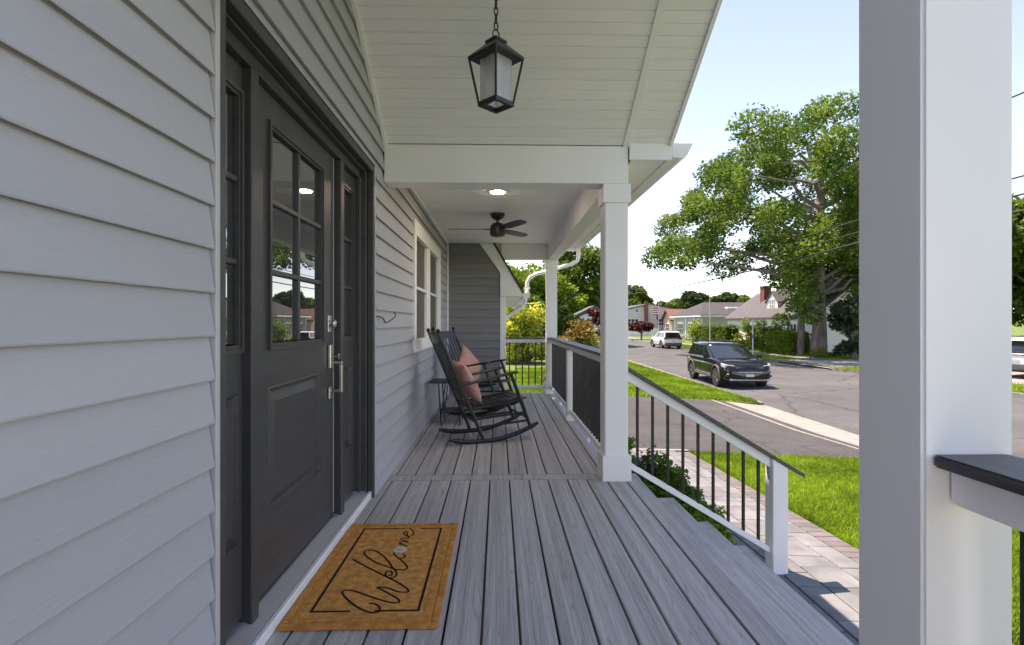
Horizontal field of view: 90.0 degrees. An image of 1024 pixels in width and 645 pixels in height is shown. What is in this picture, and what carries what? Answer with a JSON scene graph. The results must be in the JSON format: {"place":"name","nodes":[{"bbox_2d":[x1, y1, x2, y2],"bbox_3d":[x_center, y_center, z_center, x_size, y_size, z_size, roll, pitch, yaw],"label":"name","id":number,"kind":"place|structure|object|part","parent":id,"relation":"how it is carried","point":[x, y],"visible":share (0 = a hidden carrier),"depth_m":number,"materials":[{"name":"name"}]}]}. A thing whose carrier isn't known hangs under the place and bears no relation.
{"place":"outdoors","nodes":[
{"label":"outdoors","id":0,"kind":"place"},
{"bbox_2d":[506,361,757,401],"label":"grass","id":1,"kind":"structure","parent":0,"point":[681,387],"depth_m":18.27,"materials":[{"name":"green plant"}]},
{"bbox_2d":[265,357,1019,643],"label":"lawn","id":2,"kind":"structure","parent":0,"point":[531,364],"depth_m":15.57,"materials":[{"name":"green plant"}]},
{"bbox_2d":[0,0,448,644],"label":"house wall","id":3,"kind":"structure","parent":2,"relation":"on","point":[108,322],"depth_m":1.14,"materials":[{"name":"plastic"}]},
{"bbox_2d":[220,0,374,644],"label":"front door","id":4,"kind":"structure","parent":3,"relation":"attached to","point":[297,330],"depth_m":2.20,"materials":[{"name":"grey paint"}]},
{"bbox_2d":[259,84,342,597],"bbox_3d":[-0.973,0.071,2.395,0.121,1.987,0.930,0,0,-2],"label":"door leaf","id":5,"kind":"structure","parent":4,"relation":"in","point":[296,390],"depth_m":2.32,"materials":[{"name":"grey paint"}]},
{"bbox_2d":[376,312,395,322],"bbox_3d":[-0.880,-0.035,3.550,0.021,0.082,0.315,0,0,13],"label":"wall hook","id":6,"kind":"object","parent":3,"relation":"attached to","point":[389,320],"depth_m":3.60,"materials":[{"name":"metal"}]},
{"bbox_2d":[412,218,440,352],"bbox_3d":[-0.996,-0.360,6.008,0.084,1.300,2.149,0,0,-2],"label":"twin window","id":7,"kind":"structure","parent":3,"relation":"attached to","point":[426,275],"depth_m":5.84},
{"bbox_2d":[446,243,529,394],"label":"wing wall","id":8,"kind":"structure","parent":2,"relation":"on","point":[485,290],"depth_m":8.23,"materials":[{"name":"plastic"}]},
{"bbox_2d":[506,388,540,392],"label":"grass","id":9,"kind":"structure","parent":2,"relation":"on","point":[523,390],"depth_m":15.99,"materials":[{"name":"green plant"}]},
{"bbox_2d":[506,301,545,363],"bbox_3d":[0.640,0.436,27.546,3.778,3.859,3.209,0,0,-2],"label":"shrub","id":10,"kind":"object","parent":2,"relation":"on","point":[526,322],"visible":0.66,"depth_m":26.87,"materials":[{"name":"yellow plant"}]},
{"bbox_2d":[506,289,545,321],"bbox_3d":[-0.347,-0.133,36.032,6.888,4.906,5.323,0,0,38],"label":"leafy tree","id":11,"kind":"object","parent":2,"relation":"on","point":[531,299],"visible":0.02,"depth_m":35.40,"materials":[{"name":"green plant"}]},
{"bbox_2d":[265,392,788,644],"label":"porch deck","id":12,"kind":"structure","parent":2,"relation":"on","point":[558,541],"depth_m":2.58,"materials":[{"name":"grey wood"}]},
{"bbox_2d":[277,523,457,630],"bbox_3d":[-0.590,1.143,2.405,0.598,0.012,0.990,0,0,-2],"label":"doormat","id":13,"kind":"object","parent":12,"relation":"on","point":[378,576],"visible":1,"depth_m":2.24,"materials":[{"name":"brown fabric"}]},
{"bbox_2d":[428,378,463,424],"bbox_3d":[-0.739,0.907,5.903,0.411,0.482,0.400,0,0,-2],"label":"side table","id":14,"kind":"object","parent":12,"relation":"on","point":[442,381],"visible":0.69,"depth_m":5.77,"materials":[{"name":"black wood"}]},
{"bbox_2d":[432,327,518,415],"bbox_3d":[-0.448,0.605,6.531,1.026,1.095,0.572,0,0,23],"label":"rocking chair","id":15,"kind":"object","parent":12,"relation":"on","point":[453,335],"visible":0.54,"depth_m":6.62,"materials":[{"name":"black paint"}]},
{"bbox_2d":[459,345,480,379],"bbox_3d":[-0.540,0.550,6.593,0.136,0.410,0.410,-26,28,21],"label":"throw pillow","id":16,"kind":"object","parent":15,"relation":"on","point":[467,356],"visible":0.67,"depth_m":6.53,"materials":[{"name":"pink fabric"}]},
{"bbox_2d":[426,328,537,443],"bbox_3d":[-0.305,0.605,5.144,1.026,1.095,0.572,0,0,-20],"label":"rocking chair","id":17,"kind":"object","parent":12,"relation":"on","point":[471,405],"visible":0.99,"depth_m":4.99,"materials":[{"name":"black paint"}]},
{"bbox_2d":[453,360,481,402],"bbox_3d":[-0.443,0.575,5.042,0.136,0.410,0.410,-28,13,-17],"label":"throw pillow","id":18,"kind":"object","parent":17,"relation":"on","point":[465,375],"visible":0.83,"depth_m":4.89,"materials":[{"name":"pink fabric"}]},
{"bbox_2d":[544,259,557,393],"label":"porch column","id":19,"kind":"structure","parent":12,"relation":"on","point":[551,266],"depth_m":8.22,"materials":[{"name":"white wood"}]},
{"bbox_2d":[506,337,544,387],"bbox_3d":[0.217,0.651,8.299,0.630,0.827,0.140,0,0,-2],"label":"porch railing","id":20,"kind":"object","parent":19,"relation":"attached to","point":[522,340],"visible":0.94,"depth_m":8.28,"materials":[{"name":"white wood"}]},
{"bbox_2d":[387,143,692,259],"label":"porch roof","id":21,"kind":"structure","parent":19,"relation":"on","point":[559,223],"depth_m":5.63,"materials":[{"name":"white wood"}]},
{"bbox_2d":[457,212,527,236],"bbox_3d":[-0.271,-1.141,5.974,0.958,0.267,0.985,0,0,-2],"label":"ceiling fan","id":22,"kind":"object","parent":21,"relation":"hanging from","point":[497,229],"visible":1,"depth_m":5.93,"materials":[{"name":"black metal"}]},
{"bbox_2d":[489,189,506,193],"bbox_3d":[-0.137,-1.268,4.978,0.176,0.013,0.176,0,0,-2],"label":"recessed light","id":23,"kind":"object","parent":21,"relation":"attached to","point":[497,191],"visible":1,"depth_m":4.95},
{"bbox_2d":[524,250,579,292],"bbox_3d":[0.659,-0.834,8.471,0.941,0.732,0.105,0,0,-2],"label":"downspout","id":24,"kind":"object","parent":21,"relation":"attached to","point":[530,277],"visible":0.81,"depth_m":8.44,"materials":[{"name":"white metal"}]},
{"bbox_2d":[548,337,599,448],"bbox_3d":[0.697,0.693,6.050,0.140,0.910,4.301,0,0,-2],"label":"porch railing","id":25,"kind":"object","parent":12,"relation":"on","point":[575,387],"visible":0.84,"depth_m":5.37,"materials":[{"name":"black metal"}]},
{"bbox_2d":[597,183,630,481],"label":"porch column","id":26,"kind":"structure","parent":12,"relation":"on","point":[613,455],"depth_m":3.71,"materials":[{"name":"white wood"}]},
{"bbox_2d":[859,0,1011,644],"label":"porch column","id":27,"kind":"structure","parent":12,"relation":"on","point":[935,236],"depth_m":0.93,"materials":[{"name":"white wood"}]},
{"bbox_2d":[351,0,722,188],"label":"portico roof","id":28,"kind":"structure","parent":27,"relation":"on","point":[624,73],"depth_m":3.30,"materials":[{"name":"white wood"}]},
{"bbox_2d":[468,0,523,113],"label":"hanging lantern","id":29,"kind":"object","parent":28,"relation":"hanging from","point":[495,54],"visible":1,"depth_m":2.37,"materials":[{"name":"black metal"}]},
{"bbox_2d":[934,454,1023,644],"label":"porch railing","id":30,"kind":"object","parent":27,"relation":"attached to","point":[990,486],"visible":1,"depth_m":0.85,"materials":[{"name":"white wood"}]},
{"bbox_2d":[507,262,558,301],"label":"leafy tree","id":31,"kind":"object","parent":2,"relation":"on","point":[537,285],"visible":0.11,"depth_m":41.15,"materials":[{"name":"green plant"}]},
{"bbox_2d":[542,274,588,331],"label":"leafy tree","id":32,"kind":"object","parent":2,"relation":"on","point":[566,296],"visible":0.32,"depth_m":40.72,"materials":[{"name":"green plant"}]},
{"bbox_2d":[539,305,593,363],"bbox_3d":[2.202,0.777,21.148,2.252,3.024,2.103,0,0,-2],"label":"leafy tree","id":33,"kind":"object","parent":2,"relation":"on","point":[564,317],"visible":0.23,"depth_m":20.66,"materials":[{"name":"green plant"}]},
{"bbox_2d":[539,318,599,381],"bbox_3d":[1.931,1.100,14.120,2.103,2.435,1.839,0,0,-34],"label":"shrub","id":34,"kind":"object","parent":2,"relation":"on","point":[585,335],"visible":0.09,"depth_m":13.80,"materials":[{"name":"orange plant"}]},
{"bbox_2d":[540,243,599,313],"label":"leafy tree","id":35,"kind":"object","parent":2,"relation":"on","point":[587,264],"visible":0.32,"depth_m":52.57,"materials":[{"name":"green plant"}]},
{"bbox_2d":[574,305,599,348],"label":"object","id":36,"kind":"structure","parent":2,"relation":"on","point":[582,313],"depth_m":25.50,"materials":[{"name":"grey"}]},
{"bbox_2d":[586,307,599,342],"bbox_3d":[4.191,0.748,24.196,1.905,3.012,1.880,0,0,-2],"label":"leafy tree","id":37,"kind":"object","parent":2,"relation":"on","point":[595,315],"visible":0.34,"depth_m":23.92,"materials":[{"name":"red plant"}]},
{"bbox_2d":[657,498,853,644],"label":"porch steps","id":38,"kind":"structure","parent":2,"relation":"on","point":[789,613],"depth_m":2.85,"materials":[{"name":"grey wood"}]},
{"bbox_2d":[713,400,858,448],"bbox_3d":[6.219,2.222,10.066,0.120,0.262,11.000,0,0,-2],"label":"apron edging","id":39,"kind":"object","parent":2,"relation":"on","point":[784,425],"visible":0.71,"depth_m":11.66,"materials":[{"name":"concrete"}]},
{"bbox_2d":[630,449,1013,644],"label":"walkway","id":40,"kind":"structure","parent":2,"relation":"on","point":[821,577],"depth_m":4.22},
{"bbox_2d":[628,367,804,574],"bbox_3d":[1.504,1.111,3.836,1.323,1.578,0.140,0,0,-2],"label":"stair railing","id":41,"kind":"object","parent":40,"relation":"on","point":[774,546],"visible":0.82,"depth_m":3.81,"materials":[{"name":"white wood"}]},
{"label":"planting bed","id":42,"kind":"structure","parent":2,"relation":"on","visible":0},
{"bbox_2d":[628,436,642,471],"bbox_3d":[1.097,1.349,5.577,0.698,1.234,0.803,0,0,-2],"label":"box shrub","id":43,"kind":"object","parent":42,"relation":"on","point":[631,440],"visible":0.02,"depth_m":5.41,"materials":[{"name":"green plant"}]},
{"bbox_2d":[631,444,706,507],"bbox_3d":[1.363,1.547,4.804,0.944,0.816,0.945,0,0,-32],"label":"box shrub","id":44,"kind":"object","parent":42,"relation":"on","point":[657,491],"visible":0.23,"depth_m":4.66,"materials":[{"name":"green plant"}]},
{"bbox_2d":[682,499,739,544],"bbox_3d":[1.575,1.694,4.330,0.614,0.429,0.566,0,0,-2],"label":"box shrub","id":45,"kind":"object","parent":42,"relation":"on","point":[697,515],"visible":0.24,"depth_m":4.24,"materials":[{"name":"green plant"}]},
{"bbox_2d":[628,301,675,335],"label":"house","id":46,"kind":"structure","parent":0,"point":[641,312],"depth_m":92.64,"materials":[{"name":"paint"}]},
{"bbox_2d":[628,319,638,323],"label":"window","id":47,"kind":"structure","parent":46,"relation":"in","point":[629,320],"depth_m":92.58,"materials":[{"name":"white glass"}]},
{"bbox_2d":[628,337,821,358],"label":"sidewalk","id":48,"kind":"structure","parent":0,"point":[802,357],"depth_m":38.53,"materials":[{"name":"concrete"}]},
{"bbox_2d":[628,396,858,457],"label":"driveway","id":49,"kind":"structure","parent":0,"point":[770,437],"depth_m":10.35,"materials":[{"name":"concrete"}]},
{"bbox_2d":[634,448,688,450],"bbox_3d":[1.014,2.045,8.249,3.660,0.042,0.100,0,0,-2],"label":"walk edging","id":50,"kind":"object","parent":49,"relation":"on","point":[663,449],"visible":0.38,"depth_m":8.30,"materials":[{"name":"concrete"}]},
{"bbox_2d":[505,0,1023,308],"label":"sky","id":51,"kind":"structure","parent":0,"point":[787,54],"materials":[{"name":"blue"}]},
{"bbox_2d":[716,400,858,447],"bbox_3d":[7.182,2.368,10.091,1.168,0.309,11.000,0,0,-2],"label":"apron","id":52,"kind":"object","parent":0,"point":[814,427],"visible":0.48,"depth_m":12.44,"materials":[{"name":"concrete"}]},
{"bbox_2d":[781,360,831,369],"bbox_3d":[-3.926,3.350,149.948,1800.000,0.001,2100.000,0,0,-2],"label":"curb","id":53,"kind":"structure","parent":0,"point":[806,365],"depth_m":39.89,"materials":[{"name":"grey concrete"}]},
{"bbox_2d":[782,359,858,368],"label":"driveway","id":54,"kind":"structure","parent":0,"point":[847,362],"depth_m":30.76,"materials":[{"name":"concrete"}]},
{"bbox_2d":[628,340,1023,457],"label":"road","id":55,"kind":"structure","parent":0,"point":[826,397],"depth_m":19.12,"materials":[{"name":"grey asphalt"}]},
{"bbox_2d":[650,330,682,348],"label":"parked suv","id":56,"kind":"object","parent":55,"relation":"on","point":[663,338],"visible":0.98,"depth_m":48.89,"materials":[{"name":"white paint"}]},
{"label":"windows","id":57,"kind":"part","parent":56,"relation":"part of","materials":[{"name":"black glass"}]},
{"bbox_2d":[628,360,763,404],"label":"kerb","id":58,"kind":"structure","parent":55,"relation":"on","point":[761,403],"depth_m":22.26,"materials":[{"name":"concrete"}]},
{"bbox_2d":[628,339,780,361],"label":"kerb","id":59,"kind":"structure","parent":55,"relation":"on","point":[775,360],"depth_m":35.25,"materials":[{"name":"concrete"}]},
{"bbox_2d":[686,340,771,385],"bbox_3d":[9.054,1.661,21.758,2.342,1.755,4.888,0,0,2],"label":"parked suv","id":60,"kind":"object","parent":55,"relation":"on","point":[719,363],"visible":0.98,"depth_m":20.63,"materials":[{"name":"black paint"}]},
{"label":"windows","id":61,"kind":"part","parent":60,"relation":"part of","materials":[{"name":"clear glass"}]},
{"bbox_2d":[763,405,858,435],"bbox_3d":[7.787,2.520,-2.097,0.110,0.001,35.409,0,0,0],"label":"gutter strip","id":62,"kind":"object","parent":55,"relation":"on","point":[812,420],"visible":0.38,"depth_m":13.03,"materials":[{"name":"concrete"}]},
{"bbox_2d":[832,367,1023,397],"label":"kerb","id":63,"kind":"structure","parent":55,"relation":"on","point":[1017,394],"depth_m":25.44,"materials":[{"name":"concrete"}]},
{"bbox_2d":[628,321,1023,366],"bbox_3d":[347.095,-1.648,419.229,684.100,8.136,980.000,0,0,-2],"label":"lawn","id":64,"kind":"structure","parent":0,"point":[1018,331],"depth_m":71.46,"materials":[{"name":"green plant"}]},
{"bbox_2d":[628,284,654,305],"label":"leafy tree","id":65,"kind":"object","parent":64,"relation":"on","point":[638,298],"visible":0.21,"depth_m":116.09,"materials":[{"name":"green plant"}]},
{"bbox_2d":[628,320,654,339],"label":"leafy tree","id":66,"kind":"object","parent":64,"relation":"on","point":[641,326],"visible":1,"depth_m":71.64,"materials":[{"name":"red plant"}]},
{"bbox_2d":[628,328,657,335],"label":"white fence","id":67,"kind":"object","parent":64,"relation":"on","point":[651,333],"visible":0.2,"depth_m":88.63,"materials":[{"name":"white wood"}]},
{"bbox_2d":[653,288,658,331],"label":"flag pole","id":68,"kind":"object","parent":64,"relation":"on","point":[656,311],"visible":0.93,"depth_m":80.60,"materials":[{"name":"metal"}]},
{"bbox_2d":[656,297,678,308],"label":"leafy tree","id":69,"kind":"object","parent":64,"relation":"on","point":[672,303],"visible":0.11,"depth_m":117.16,"materials":[{"name":"green plant"}]},
{"bbox_2d":[660,309,685,329],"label":"house","id":70,"kind":"structure","parent":64,"relation":"on","point":[668,323],"depth_m":89.16,"materials":[{"name":"brown"}]},
{"bbox_2d":[682,318,701,342],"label":"shrub","id":71,"kind":"object","parent":64,"relation":"on","point":[693,330],"visible":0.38,"depth_m":57.25,"materials":[{"name":"green plant"}]},
{"bbox_2d":[677,289,709,308],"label":"leafy tree","id":72,"kind":"object","parent":64,"relation":"on","point":[688,299],"visible":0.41,"depth_m":110.46,"materials":[{"name":"green plant"}]},
{"bbox_2d":[669,302,744,340],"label":"house","id":73,"kind":"structure","parent":64,"relation":"on","point":[709,313],"depth_m":66.78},
{"bbox_2d":[677,322,683,334],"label":"window","id":74,"kind":"structure","parent":73,"relation":"in","point":[679,324],"depth_m":71.17,"materials":[{"name":"white glass"}]},
{"bbox_2d":[697,323,739,342],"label":"clipped hedge","id":75,"kind":"object","parent":64,"relation":"on","point":[720,332],"visible":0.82,"depth_m":51.29,"materials":[{"name":"green plant"}]},
{"bbox_2d":[708,291,742,301],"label":"leafy tree","id":76,"kind":"object","parent":64,"relation":"on","point":[726,296],"visible":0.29,"depth_m":91.29,"materials":[{"name":"green plant"}]},
{"bbox_2d":[737,294,751,301],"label":"leafy tree","id":77,"kind":"object","parent":64,"relation":"on","point":[744,298],"visible":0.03,"depth_m":96.73,"materials":[{"name":"green plant"}]},
{"bbox_2d":[730,317,767,349],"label":"shrub","id":78,"kind":"object","parent":64,"relation":"on","point":[747,326],"visible":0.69,"depth_m":45.41,"materials":[{"name":"green plant"}]},
{"bbox_2d":[750,320,755,353],"bbox_3d":[17.436,1.105,37.069,0.395,2.630,0.395,0,0,-36],"label":"lamp post","id":79,"kind":"object","parent":64,"relation":"on","point":[752,322],"visible":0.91,"depth_m":37.04,"materials":[{"name":"metal"}]},
{"bbox_2d":[755,325,793,350],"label":"shrub","id":80,"kind":"object","parent":64,"relation":"on","point":[769,329],"visible":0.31,"depth_m":42.02,"materials":[{"name":"green plant"}]},
{"bbox_2d":[764,329,810,354],"bbox_3d":[21.234,1.535,39.575,2.036,2.042,3.891,0,0,-2],"label":"clipped hedge","id":81,"kind":"object","parent":64,"relation":"on","point":[781,342],"visible":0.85,"depth_m":38.63,"materials":[{"name":"green plant"}]},
{"bbox_2d":[724,279,851,351],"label":"house","id":82,"kind":"structure","parent":64,"relation":"on","point":[766,303],"depth_m":47.75,"materials":[{"name":"grey"}]},
{"bbox_2d":[769,299,774,308],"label":"window","id":83,"kind":"structure","parent":82,"relation":"in","point":[771,301],"depth_m":48.24,"materials":[{"name":"white glass"}]},
{"bbox_2d":[787,323,796,330],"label":"window","id":84,"kind":"structure","parent":82,"relation":"in","point":[794,325],"depth_m":43.37,"materials":[{"name":"grey glass"}]},
{"bbox_2d":[805,347,836,357],"bbox_3d":[21.021,2.067,34.736,2.428,0.805,1.584,0,0,-2],"label":"shrub","id":85,"kind":"object","parent":64,"relation":"on","point":[821,353],"visible":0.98,"depth_m":34.63,"materials":[{"name":"green plant"}]},
{"bbox_2d":[639,89,1017,354],"bbox_3d":[22.500,-7.609,39.359,25.937,20.054,18.967,0,0,-2],"label":"oak tree","id":86,"kind":"object","parent":64,"relation":"on","point":[808,277],"visible":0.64,"depth_m":35.21,"materials":[{"name":"green plant"}]},
{"bbox_2d":[649,342,1023,392],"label":"grass","id":87,"kind":"structure","parent":64,"relation":"on","point":[1020,387],"depth_m":33.93,"materials":[{"name":"plant"}]},
{"bbox_2d":[826,294,858,358],"bbox_3d":[22.610,0.247,33.810,3.261,4.319,3.540,0,0,-2],"label":"leafy tree","id":88,"kind":"object","parent":64,"relation":"on","point":[844,314],"visible":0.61,"depth_m":33.62,"materials":[{"name":"green plant"}]},
{"bbox_2d":[839,195,1023,256],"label":"leafy tree","id":89,"kind":"object","parent":64,"relation":"on","point":[1017,236],"visible":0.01,"depth_m":39.00,"materials":[{"name":"green plant"}]},
{"bbox_2d":[1012,196,1023,326],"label":"leafy tree","id":90,"kind":"object","parent":64,"relation":"on","point":[1018,289],"visible":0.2,"depth_m":43.42,"materials":[{"name":"green plant"}]},
{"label":"utility pole","id":91,"kind":"object","parent":64,"relation":"on","visible":0},
{"bbox_2d":[628,175,1023,285],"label":"overhead cable","id":92,"kind":"object","parent":91,"relation":"attached to","point":[790,241],"visible":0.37,"depth_m":32.58,"materials":[{"name":"black rubber"}]},
{"bbox_2d":[630,209,1023,293],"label":"overhead cable","id":93,"kind":"object","parent":91,"relation":"attached to","point":[1017,211],"visible":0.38,"depth_m":32.49,"materials":[{"name":"black rubber"}]},
{"bbox_2d":[630,92,1023,264],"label":"overhead cable","id":94,"kind":"object","parent":91,"relation":"attached to","point":[845,169],"visible":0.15,"depth_m":28.41,"materials":[{"name":"black rubber"}]},
{"bbox_2d":[631,193,1023,289],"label":"overhead cable","id":95,"kind":"object","parent":91,"relation":"attached to","point":[790,251],"visible":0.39,"depth_m":32.63,"materials":[{"name":"black rubber"}]},
{"bbox_2d":[689,450,1019,644],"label":"grass","id":96,"kind":"structure","parent":0,"point":[823,488],"depth_m":6.14,"materials":[{"name":"green plant"}]},
{"bbox_2d":[853,369,1023,392],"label":"driveway","id":97,"kind":"structure","parent":0,"point":[1018,377],"depth_m":22.15,"materials":[{"name":"concrete"}]},
{"bbox_2d":[1012,335,1023,371],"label":"parked suv","id":98,"kind":"object","parent":97,"relation":"on","point":[1017,354],"visible":0.14,"depth_m":21.68,"materials":[{"name":"silver metal"}]},
{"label":"windows","id":99,"kind":"part","parent":98,"relation":"part of","materials":[{"name":"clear glass"}]}
]}

